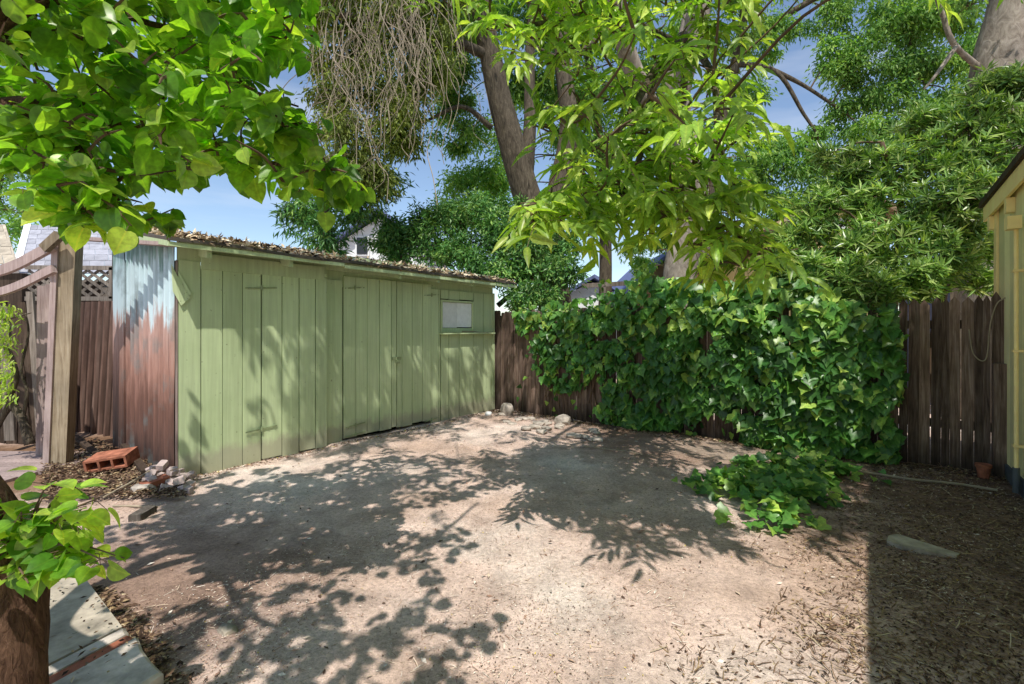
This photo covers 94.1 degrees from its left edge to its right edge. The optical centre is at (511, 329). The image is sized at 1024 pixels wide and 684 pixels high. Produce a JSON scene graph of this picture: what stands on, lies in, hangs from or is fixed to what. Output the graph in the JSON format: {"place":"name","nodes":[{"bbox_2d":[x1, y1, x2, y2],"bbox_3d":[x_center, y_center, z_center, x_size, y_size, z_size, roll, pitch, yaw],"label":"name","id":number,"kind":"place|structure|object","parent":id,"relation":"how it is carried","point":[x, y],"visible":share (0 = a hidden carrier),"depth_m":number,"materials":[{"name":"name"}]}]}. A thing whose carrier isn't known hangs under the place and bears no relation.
{"place":"outdoors","nodes":[
{"label":"outdoors","id":0,"kind":"place"},
{"bbox_2d":[329,208,454,268],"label":"distant house","id":1,"kind":"structure","parent":0,"point":[357,250],"depth_m":17.00,"materials":[{"name":"white paint"}]},
{"bbox_2d":[355,236,369,255],"bbox_3d":[-5.326,-2.960,16.949,0.500,0.700,0.062,0,0,0],"label":"window","id":2,"kind":"structure","parent":1,"relation":"in","point":[358,249],"depth_m":16.92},
{"bbox_2d":[0,0,986,312],"label":"sky","id":3,"kind":"structure","parent":0,"point":[218,208],"materials":[{"name":"blue"}]},
{"bbox_2d":[0,373,1023,683],"bbox_3d":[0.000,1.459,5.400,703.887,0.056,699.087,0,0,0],"label":"ground","id":4,"kind":"structure","parent":0,"point":[208,545],"depth_m":2.94,"materials":[{"name":"beige soil"}]},
{"bbox_2d":[0,306,16,440],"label":"leaning board","id":5,"kind":"object","parent":4,"relation":"on","point":[10,429],"visible":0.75,"depth_m":5.71,"materials":[{"name":"grey wood"}]},
{"bbox_2d":[0,302,36,444],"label":"paling fence","id":6,"kind":"object","parent":4,"relation":"on","point":[19,440],"visible":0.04,"depth_m":6.10,"materials":[{"name":"brown wood"}]},
{"bbox_2d":[0,173,38,251],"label":"distant tree","id":7,"kind":"object","parent":4,"relation":"on","point":[15,224],"visible":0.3,"depth_m":13.91,"materials":[{"name":"green plant"}]},
{"bbox_2d":[11,313,31,427],"bbox_3d":[-5.896,0.527,5.725,0.221,1.446,0.050,0,0,0],"label":"leaning board","id":8,"kind":"object","parent":4,"relation":"on","point":[20,387],"visible":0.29,"depth_m":5.71,"materials":[{"name":"brown wood"}]},
{"bbox_2d":[17,302,35,446],"bbox_3d":[-5.781,0.540,5.725,0.281,1.727,0.050,0,0,0],"label":"leaning board","id":9,"kind":"object","parent":4,"relation":"on","point":[23,327],"visible":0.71,"depth_m":5.71,"materials":[{"name":"brown wood"}]},
{"bbox_2d":[26,292,36,428],"bbox_3d":[-5.721,0.493,5.725,0.196,1.889,0.050,0,0,0],"label":"leaning board","id":10,"kind":"object","parent":4,"relation":"on","point":[31,306],"visible":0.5,"depth_m":5.71,"materials":[{"name":"grey wood"}]},
{"bbox_2d":[0,451,99,482],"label":"path","id":11,"kind":"structure","parent":4,"relation":"on","point":[9,460],"depth_m":5.08,"materials":[{"name":"grey concrete"}]},
{"bbox_2d":[36,284,49,455],"bbox_3d":[-5.246,0.495,5.365,0.208,1.996,0.030,0,0,0],"label":"board panel","id":12,"kind":"object","parent":11,"relation":"on","point":[42,319],"visible":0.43,"depth_m":5.35,"materials":[{"name":"beige wood"}]},
{"bbox_2d":[0,231,173,464],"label":"pergola","id":13,"kind":"object","parent":11,"relation":"on","point":[63,270],"visible":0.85,"depth_m":5.01,"materials":[{"name":"beige wood"}]},
{"bbox_2d":[0,301,35,445],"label":"climbing vine","id":14,"kind":"object","parent":13,"relation":"attached to","point":[10,399],"visible":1,"depth_m":5.16,"materials":[{"name":"green plant"}]},
{"bbox_2d":[75,432,98,454],"bbox_3d":[-5.157,1.360,5.724,1.260,0.090,0.060,0,0,38],"label":"plank","id":15,"kind":"object","parent":11,"relation":"on","point":[86,445],"visible":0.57,"depth_m":5.60,"materials":[{"name":"brown wood"}]},
{"bbox_2d":[0,224,100,308],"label":"neighbour shack","id":16,"kind":"structure","parent":4,"relation":"on","point":[6,256],"depth_m":7.34,"materials":[{"name":"brown wood"}]},
{"bbox_2d":[14,224,111,295],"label":"neighbour house","id":17,"kind":"structure","parent":4,"relation":"on","point":[33,237],"depth_m":9.46,"materials":[{"name":"grey"}]},
{"bbox_2d":[25,252,112,300],"bbox_3d":[-6.330,0.223,6.859,1.393,3.146,0.117,0,0,0],"label":"lattice screen","id":18,"kind":"object","parent":4,"relation":"on","point":[88,296],"visible":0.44,"depth_m":6.89,"materials":[{"name":"grey wood"}]},
{"bbox_2d":[48,578,121,665],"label":"concrete slab","id":19,"kind":"structure","parent":4,"relation":"on","point":[66,621],"depth_m":2.31,"materials":[{"name":"concrete"}]},
{"bbox_2d":[49,577,138,682],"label":"leaf litter","id":20,"kind":"object","parent":19,"relation":"on","point":[86,663],"visible":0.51,"depth_m":2.07,"materials":[{"name":"brown plant"}]},
{"bbox_2d":[49,628,128,676],"bbox_3d":[-1.879,1.446,2.026,0.077,0.087,0.469,0,0,22],"label":"flat stone","id":21,"kind":"object","parent":4,"relation":"on","point":[64,663],"visible":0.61,"depth_m":2.08,"materials":[{"name":"grey stone"}]},
{"bbox_2d":[49,636,132,683],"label":"brick","id":22,"kind":"object","parent":4,"relation":"on","point":[55,677],"visible":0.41,"depth_m":2.02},
{"bbox_2d":[75,301,112,437],"bbox_3d":[-5.583,0.543,6.544,1.617,1.854,0.088,0,0,18],"label":"corrugated panel","id":23,"kind":"object","parent":4,"relation":"on","point":[94,409],"visible":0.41,"depth_m":6.58,"materials":[{"name":"orange metal"}]},
{"bbox_2d":[52,638,163,683],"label":"flat stone","id":24,"kind":"object","parent":4,"relation":"on","point":[138,667],"visible":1,"depth_m":1.92,"materials":[{"name":"grey stone"}]},
{"bbox_2d":[37,436,189,499],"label":"leaf litter","id":25,"kind":"object","parent":4,"relation":"on","point":[109,483],"visible":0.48,"depth_m":4.50,"materials":[{"name":"brown plant"}]},
{"bbox_2d":[82,446,139,472],"bbox_3d":[-4.073,1.328,4.855,0.370,0.120,0.240,-7,10,-12],"label":"hollow clay block","id":26,"kind":"object","parent":25,"relation":"on","point":[113,459],"depth_m":4.80,"materials":[{"name":"brick"}]},
{"bbox_2d":[121,443,147,473],"bbox_3d":[-4.019,1.360,5.069,1.227,0.090,0.070,0,0,43],"label":"plank","id":27,"kind":"object","parent":25,"relation":"on","point":[140,464],"visible":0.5,"depth_m":4.83,"materials":[{"name":"brown wood"}]},
{"bbox_2d":[148,469,157,475],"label":"brick fragment","id":28,"kind":"object","parent":25,"relation":"on","point":[154,471],"visible":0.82,"depth_m":4.43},
{"bbox_2d":[156,460,168,470],"bbox_3d":[-3.318,1.290,4.521,0.061,0.050,0.099,6,19,-10],"label":"brick fragment","id":29,"kind":"object","parent":28,"relation":"on","point":[161,465],"visible":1,"depth_m":4.50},
{"bbox_2d":[139,474,169,487],"bbox_3d":[-3.207,1.390,4.280,0.100,0.090,0.200,7,12,28],"label":"brick","id":30,"kind":"object","parent":25,"relation":"on","point":[160,479],"visible":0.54,"depth_m":4.27,"materials":[{"name":"red brick"}]},
{"bbox_2d":[165,479,172,484],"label":"brick fragment","id":31,"kind":"object","parent":25,"relation":"on","point":[168,481],"visible":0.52,"depth_m":4.30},
{"bbox_2d":[176,468,184,475],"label":"brick fragment","id":32,"kind":"object","parent":25,"relation":"on","point":[181,470],"visible":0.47,"depth_m":4.59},
{"bbox_2d":[112,505,157,507],"bbox_3d":[-3.056,1.436,3.863,0.378,0.021,0.019,0,0,3],"label":"stick","id":33,"kind":"object","parent":4,"relation":"on","point":[128,506],"visible":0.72,"depth_m":3.86,"materials":[{"name":"wood"}]},
{"bbox_2d":[128,505,156,521],"bbox_3d":[-2.840,1.420,3.666,0.085,0.055,0.200,0,0,-7],"label":"wood block","id":34,"kind":"object","parent":4,"relation":"on","point":[142,513],"depth_m":3.63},
{"bbox_2d":[130,483,155,495],"bbox_3d":[-3.246,1.424,4.202,0.184,0.129,0.195,0,0,0],"label":"rock","id":35,"kind":"object","parent":4,"relation":"on","point":[135,487],"visible":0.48,"depth_m":4.15,"materials":[{"name":"stone"}]},
{"bbox_2d":[145,477,156,481],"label":"brick fragment","id":36,"kind":"object","parent":35,"relation":"on","point":[150,479],"visible":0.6,"depth_m":4.27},
{"bbox_2d":[92,585,227,683],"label":"leaf litter","id":37,"kind":"object","parent":4,"relation":"on","point":[162,662],"visible":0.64,"depth_m":2.25,"materials":[{"name":"brown plant"}]},
{"bbox_2d":[177,484,189,490],"bbox_3d":[-2.906,1.400,4.219,0.068,0.037,0.067,-23,-14,15],"label":"brick fragment","id":38,"kind":"object","parent":4,"relation":"on","point":[181,487],"visible":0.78,"depth_m":4.19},
{"bbox_2d":[0,0,375,683],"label":"apricot tree","id":39,"kind":"object","parent":4,"relation":"on","point":[76,192],"visible":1,"depth_m":1.84,"materials":[{"name":"green plant"}]},
{"bbox_2d":[182,485,193,493],"bbox_3d":[-2.863,1.413,4.208,0.082,0.048,0.044,6,12,13],"label":"brick fragment","id":40,"kind":"object","parent":4,"relation":"on","point":[189,489],"visible":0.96,"depth_m":4.19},
{"bbox_2d":[217,623,237,636],"bbox_3d":[-1.361,1.436,2.280,0.099,0.046,0.076,0,0,44],"label":"stone","id":41,"kind":"object","parent":4,"relation":"on","point":[224,629],"visible":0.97,"depth_m":2.27,"materials":[{"name":"stone"}]},
{"bbox_2d":[107,232,516,474],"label":"garden shed","id":42,"kind":"structure","parent":4,"relation":"on","point":[225,356],"depth_m":5.53,"materials":[{"name":"green paint"}]},
{"bbox_2d":[245,275,326,458],"bbox_3d":[-2.589,0.410,5.524,0.052,2.102,0.962,0,0,37],"label":"door","id":43,"kind":"structure","parent":42,"relation":"in","point":[293,310],"depth_m":5.56,"materials":[{"name":"green paint"}]},
{"bbox_2d":[148,227,514,284],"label":"leaf litter","id":44,"kind":"object","parent":42,"relation":"on","point":[195,235],"visible":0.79,"depth_m":5.54,"materials":[{"name":"brown plant"}]},
{"bbox_2d":[343,276,395,438],"bbox_3d":[-1.931,0.367,6.543,0.057,2.117,0.852,0,0,38],"label":"door","id":45,"kind":"structure","parent":42,"relation":"in","point":[369,305],"depth_m":6.50,"materials":[{"name":"green paint"}]},
{"bbox_2d":[392,281,438,426],"bbox_3d":[-1.442,0.372,7.177,0.067,2.128,0.911,0,0,37],"label":"door","id":46,"kind":"structure","parent":42,"relation":"in","point":[413,300],"depth_m":7.14,"materials":[{"name":"green paint"}]},
{"bbox_2d":[439,299,494,333],"bbox_3d":[-0.753,-0.197,8.091,0.135,0.554,1.322,0,0,37],"label":"window","id":47,"kind":"structure","parent":42,"relation":"in","point":[461,313],"depth_m":7.92,"materials":[{"name":"green paint"}]},
{"bbox_2d":[269,166,418,256],"bbox_3d":[-3.290,-1.033,9.444,2.964,4.972,1.645,0,0,-17],"label":"elm tree","id":48,"kind":"object","parent":4,"relation":"on","point":[304,219],"visible":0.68,"depth_m":9.34,"materials":[{"name":"green plant"}]},
{"bbox_2d":[196,411,498,478],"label":"leaf litter","id":49,"kind":"object","parent":4,"relation":"on","point":[365,438],"visible":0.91,"depth_m":5.92,"materials":[{"name":"brown plant"}]},
{"bbox_2d":[288,0,586,310],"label":"elm tree","id":50,"kind":"object","parent":4,"relation":"on","point":[513,141],"visible":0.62,"depth_m":9.38,"materials":[{"name":"brown plant"}]},
{"bbox_2d":[283,0,491,204],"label":"dead vine","id":51,"kind":"object","parent":50,"relation":"hanging from","point":[392,26],"visible":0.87,"depth_m":8.43,"materials":[{"name":"plant"}]},
{"bbox_2d":[357,188,591,312],"bbox_3d":[-0.861,-0.853,9.930,5.030,4.609,2.615,0,0,0],"label":"laurel bush","id":52,"kind":"object","parent":4,"relation":"on","point":[397,240],"visible":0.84,"depth_m":9.76,"materials":[{"name":"green plant"}]},
{"bbox_2d":[500,403,513,415],"bbox_3d":[-0.086,1.379,8.098,0.200,0.260,0.255,0,0,-17],"label":"rock","id":53,"kind":"object","parent":4,"relation":"on","point":[506,409],"visible":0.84,"depth_m":8.00,"materials":[{"name":"stone"}]},
{"bbox_2d":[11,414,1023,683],"bbox_3d":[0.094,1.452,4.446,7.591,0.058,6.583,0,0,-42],"label":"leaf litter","id":54,"kind":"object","parent":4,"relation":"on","point":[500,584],"visible":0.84,"depth_m":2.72,"materials":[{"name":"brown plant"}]},
{"bbox_2d":[521,426,531,430],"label":"stone fragment","id":55,"kind":"object","parent":4,"relation":"on","point":[526,428],"visible":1,"depth_m":6.81,"materials":[{"name":"beige stone"}]},
{"bbox_2d":[529,424,540,428],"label":"stone fragment","id":56,"kind":"object","parent":4,"relation":"on","point":[534,426],"visible":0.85,"depth_m":6.94,"materials":[{"name":"beige stone"}]},
{"bbox_2d":[533,421,545,425],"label":"stone fragment","id":57,"kind":"object","parent":4,"relation":"on","point":[540,423],"visible":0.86,"depth_m":7.21,"materials":[{"name":"beige stone"}]},
{"bbox_2d":[536,429,546,433],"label":"stone fragment","id":58,"kind":"object","parent":4,"relation":"on","point":[541,431],"visible":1,"depth_m":6.62,"materials":[{"name":"beige stone"}]},
{"bbox_2d":[541,426,551,429],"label":"stone fragment","id":59,"kind":"object","parent":4,"relation":"on","point":[547,427],"visible":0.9,"depth_m":6.88,"materials":[{"name":"beige stone"}]},
{"bbox_2d":[554,424,563,428],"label":"stone fragment","id":60,"kind":"object","parent":4,"relation":"on","point":[558,426],"visible":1,"depth_m":6.96,"materials":[{"name":"beige stone"}]},
{"bbox_2d":[554,414,570,425],"bbox_3d":[0.786,1.397,7.263,0.219,0.216,0.237,0,0,32],"label":"rock","id":61,"kind":"object","parent":4,"relation":"on","point":[565,419],"visible":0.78,"depth_m":7.18,"materials":[{"name":"stone"}]},
{"bbox_2d":[566,432,575,437],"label":"stone fragment","id":62,"kind":"object","parent":4,"relation":"on","point":[571,435],"visible":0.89,"depth_m":6.41,"materials":[{"name":"grey stone"}]},
{"bbox_2d":[421,0,733,305],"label":"elm tree","id":63,"kind":"object","parent":4,"relation":"on","point":[493,179],"visible":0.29,"depth_m":12.28,"materials":[{"name":"green plant"}]},
{"bbox_2d":[574,433,582,437],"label":"stone fragment","id":64,"kind":"object","parent":4,"relation":"on","point":[578,435],"visible":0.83,"depth_m":6.38,"materials":[{"name":"grey stone"}]},
{"bbox_2d":[588,428,599,430],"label":"stone fragment","id":65,"kind":"object","parent":4,"relation":"on","point":[594,429],"visible":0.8,"depth_m":6.78,"materials":[{"name":"grey stone"}]},
{"bbox_2d":[591,437,602,441],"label":"stone fragment","id":66,"kind":"object","parent":4,"relation":"on","point":[597,439],"visible":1,"depth_m":6.17,"materials":[{"name":"grey stone"}]},
{"bbox_2d":[582,281,625,297],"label":"rail beam","id":67,"kind":"structure","parent":4,"relation":"on","point":[604,286],"depth_m":9.97,"materials":[{"name":"brown wood"}]},
{"bbox_2d":[583,446,642,454],"bbox_3d":[1.191,1.439,5.680,0.738,0.028,0.042,0,0,31],"label":"stick","id":68,"kind":"object","parent":4,"relation":"on","point":[612,449],"visible":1,"depth_m":5.66,"materials":[{"name":"brown wood"}]},
{"bbox_2d":[613,252,697,356],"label":"distant house","id":69,"kind":"structure","parent":4,"relation":"on","point":[628,276],"depth_m":16.00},
{"bbox_2d":[318,0,1002,308],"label":"ash tree","id":70,"kind":"object","parent":4,"relation":"on","point":[683,166],"visible":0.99,"depth_m":2.96,"materials":[{"name":"green plant"}]},
{"bbox_2d":[483,409,1009,487],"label":"leaf litter","id":71,"kind":"object","parent":4,"relation":"on","point":[752,446],"visible":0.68,"depth_m":6.14,"materials":[{"name":"brown plant"}]},
{"bbox_2d":[495,292,1006,477],"bbox_3d":[2.349,0.551,6.768,6.773,1.857,0.256,0,0,38],"label":"picket fence","id":72,"kind":"object","parent":4,"relation":"on","point":[977,432],"visible":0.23,"depth_m":5.05,"materials":[{"name":"brown wood"}]},
{"bbox_2d":[511,260,910,534],"bbox_3d":[2.272,0.320,6.380,3.193,2.660,5.668,0,0,-18],"label":"ivy","id":73,"kind":"object","parent":72,"relation":"attached to","point":[817,400],"visible":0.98,"depth_m":5.74,"materials":[{"name":"green plant"}]},
{"bbox_2d":[968,298,1004,361],"bbox_3d":[4.763,0.006,4.781,0.028,0.640,0.270,0,0,-44],"label":"dead vine","id":74,"kind":"object","parent":72,"relation":"hanging from","point":[988,335],"visible":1,"depth_m":4.77,"materials":[{"name":"brown plant"}]},
{"bbox_2d":[615,0,986,339],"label":"pepper tree","id":75,"kind":"object","parent":4,"relation":"on","point":[909,64],"visible":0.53,"depth_m":11.23,"materials":[{"name":"green plant"}]},
{"bbox_2d":[722,196,897,344],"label":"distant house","id":76,"kind":"structure","parent":4,"relation":"on","point":[731,275],"depth_m":10.59,"materials":[{"name":"beige paint"}]},
{"bbox_2d":[648,456,1023,683],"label":"leaf litter","id":77,"kind":"object","parent":4,"relation":"on","point":[990,640],"visible":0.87,"depth_m":2.55,"materials":[{"name":"brown plant"}]},
{"bbox_2d":[759,58,1023,415],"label":"oleander bush","id":78,"kind":"object","parent":4,"relation":"on","point":[951,159],"visible":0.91,"depth_m":5.71,"materials":[{"name":"green plant"}]},
{"bbox_2d":[887,534,959,558],"bbox_3d":[2.701,1.459,3.162,0.196,0.042,0.356,0,0,-29],"label":"concrete scrap","id":79,"kind":"object","parent":4,"relation":"on","point":[899,541],"visible":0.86,"depth_m":3.15,"materials":[{"name":"grey concrete"}]},
{"bbox_2d":[850,470,997,490],"bbox_3d":[3.864,1.437,4.565,1.134,0.033,0.062,0,0,32],"label":"stick","id":80,"kind":"object","parent":4,"relation":"on","point":[936,481],"visible":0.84,"depth_m":4.49,"materials":[{"name":"brown wood"}]},
{"bbox_2d":[870,0,1023,418],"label":"sycamore tree","id":81,"kind":"object","parent":4,"relation":"on","point":[1000,39],"visible":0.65,"depth_m":7.34,"materials":[{"name":"brown plant"}]},
{"bbox_2d":[975,462,991,478],"bbox_3d":[4.600,1.383,4.648,0.124,0.135,0.124,0,0,0],"label":"flower pot","id":82,"kind":"object","parent":4,"relation":"on","point":[983,470],"visible":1,"depth_m":4.62,"materials":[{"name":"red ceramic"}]},
{"bbox_2d":[979,146,1023,497],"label":"cottage","id":83,"kind":"structure","parent":4,"relation":"on","point":[1002,200],"depth_m":4.40,"materials":[{"name":"yellow wood"}]},
{"label":"brick fragment","id":84,"kind":"object","parent":4,"relation":"on","visible":0},
{"bbox_2d":[173,477,184,484],"bbox_3d":[-2.979,1.359,4.260,0.083,0.054,0.057,-4,-10,-36],"label":"brick fragment","id":85,"kind":"object","parent":84,"relation":"on","point":[177,481],"visible":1,"depth_m":4.24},
{"label":"brick fragment","id":86,"kind":"object","parent":84,"relation":"on","visible":0},
{"bbox_2d":[184,479,195,486],"bbox_3d":[-2.928,1.411,4.327,0.064,0.055,0.065,20,9,1],"label":"brick fragment","id":87,"kind":"object","parent":86,"relation":"on","point":[192,482],"visible":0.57,"depth_m":4.33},
{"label":"brick fragment","id":88,"kind":"object","parent":4,"relation":"on","visible":0},
{"bbox_2d":[159,484,172,491],"bbox_3d":[-3.063,1.404,4.215,0.085,0.059,0.069,27,-30,-33],"label":"brick fragment","id":89,"kind":"object","parent":88,"relation":"on","point":[163,486],"visible":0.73,"depth_m":4.19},
{"bbox_2d":[570,274,616,338],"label":"distant house","id":90,"kind":"structure","parent":0,"point":[580,292],"depth_m":19.00,"materials":[{"name":"grey"}]},
{"bbox_2d":[899,290,949,404],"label":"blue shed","id":91,"kind":"structure","parent":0,"point":[948,300],"depth_m":9.06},
{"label":"brick fragment","id":92,"kind":"object","parent":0,"visible":0},
{"bbox_2d":[166,470,177,475],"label":"brick fragment","id":93,"kind":"object","parent":92,"relation":"on","point":[174,472],"visible":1,"depth_m":4.37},
{"bbox_2d":[166,466,178,474],"bbox_3d":[-3.135,1.309,4.402,0.047,0.053,0.080,6,7,27],"label":"brick fragment","id":94,"kind":"object","parent":93,"relation":"on","point":[172,468],"visible":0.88,"depth_m":4.39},
{"label":"brick fragment","id":95,"kind":"object","parent":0,"visible":0},
{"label":"brick fragment","id":96,"kind":"object","parent":95,"relation":"on","visible":0},
{"bbox_2d":[103,469,150,497],"bbox_3d":[-3.424,1.361,4.362,0.032,0.108,0.744,0,0,-2],"label":"stick","id":97,"kind":"object","parent":96,"relation":"on","point":[126,484],"visible":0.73,"depth_m":4.23,"materials":[{"name":"wood"}]},
{"label":"brick fragment","id":98,"kind":"object","parent":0,"visible":0},
{"bbox_2d":[187,471,195,479],"bbox_3d":[-3.103,1.412,4.576,0.099,0.044,0.056,-26,33,-30],"label":"brick fragment","id":99,"kind":"object","parent":98,"relation":"on","point":[192,475],"visible":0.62,"depth_m":4.57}
]}

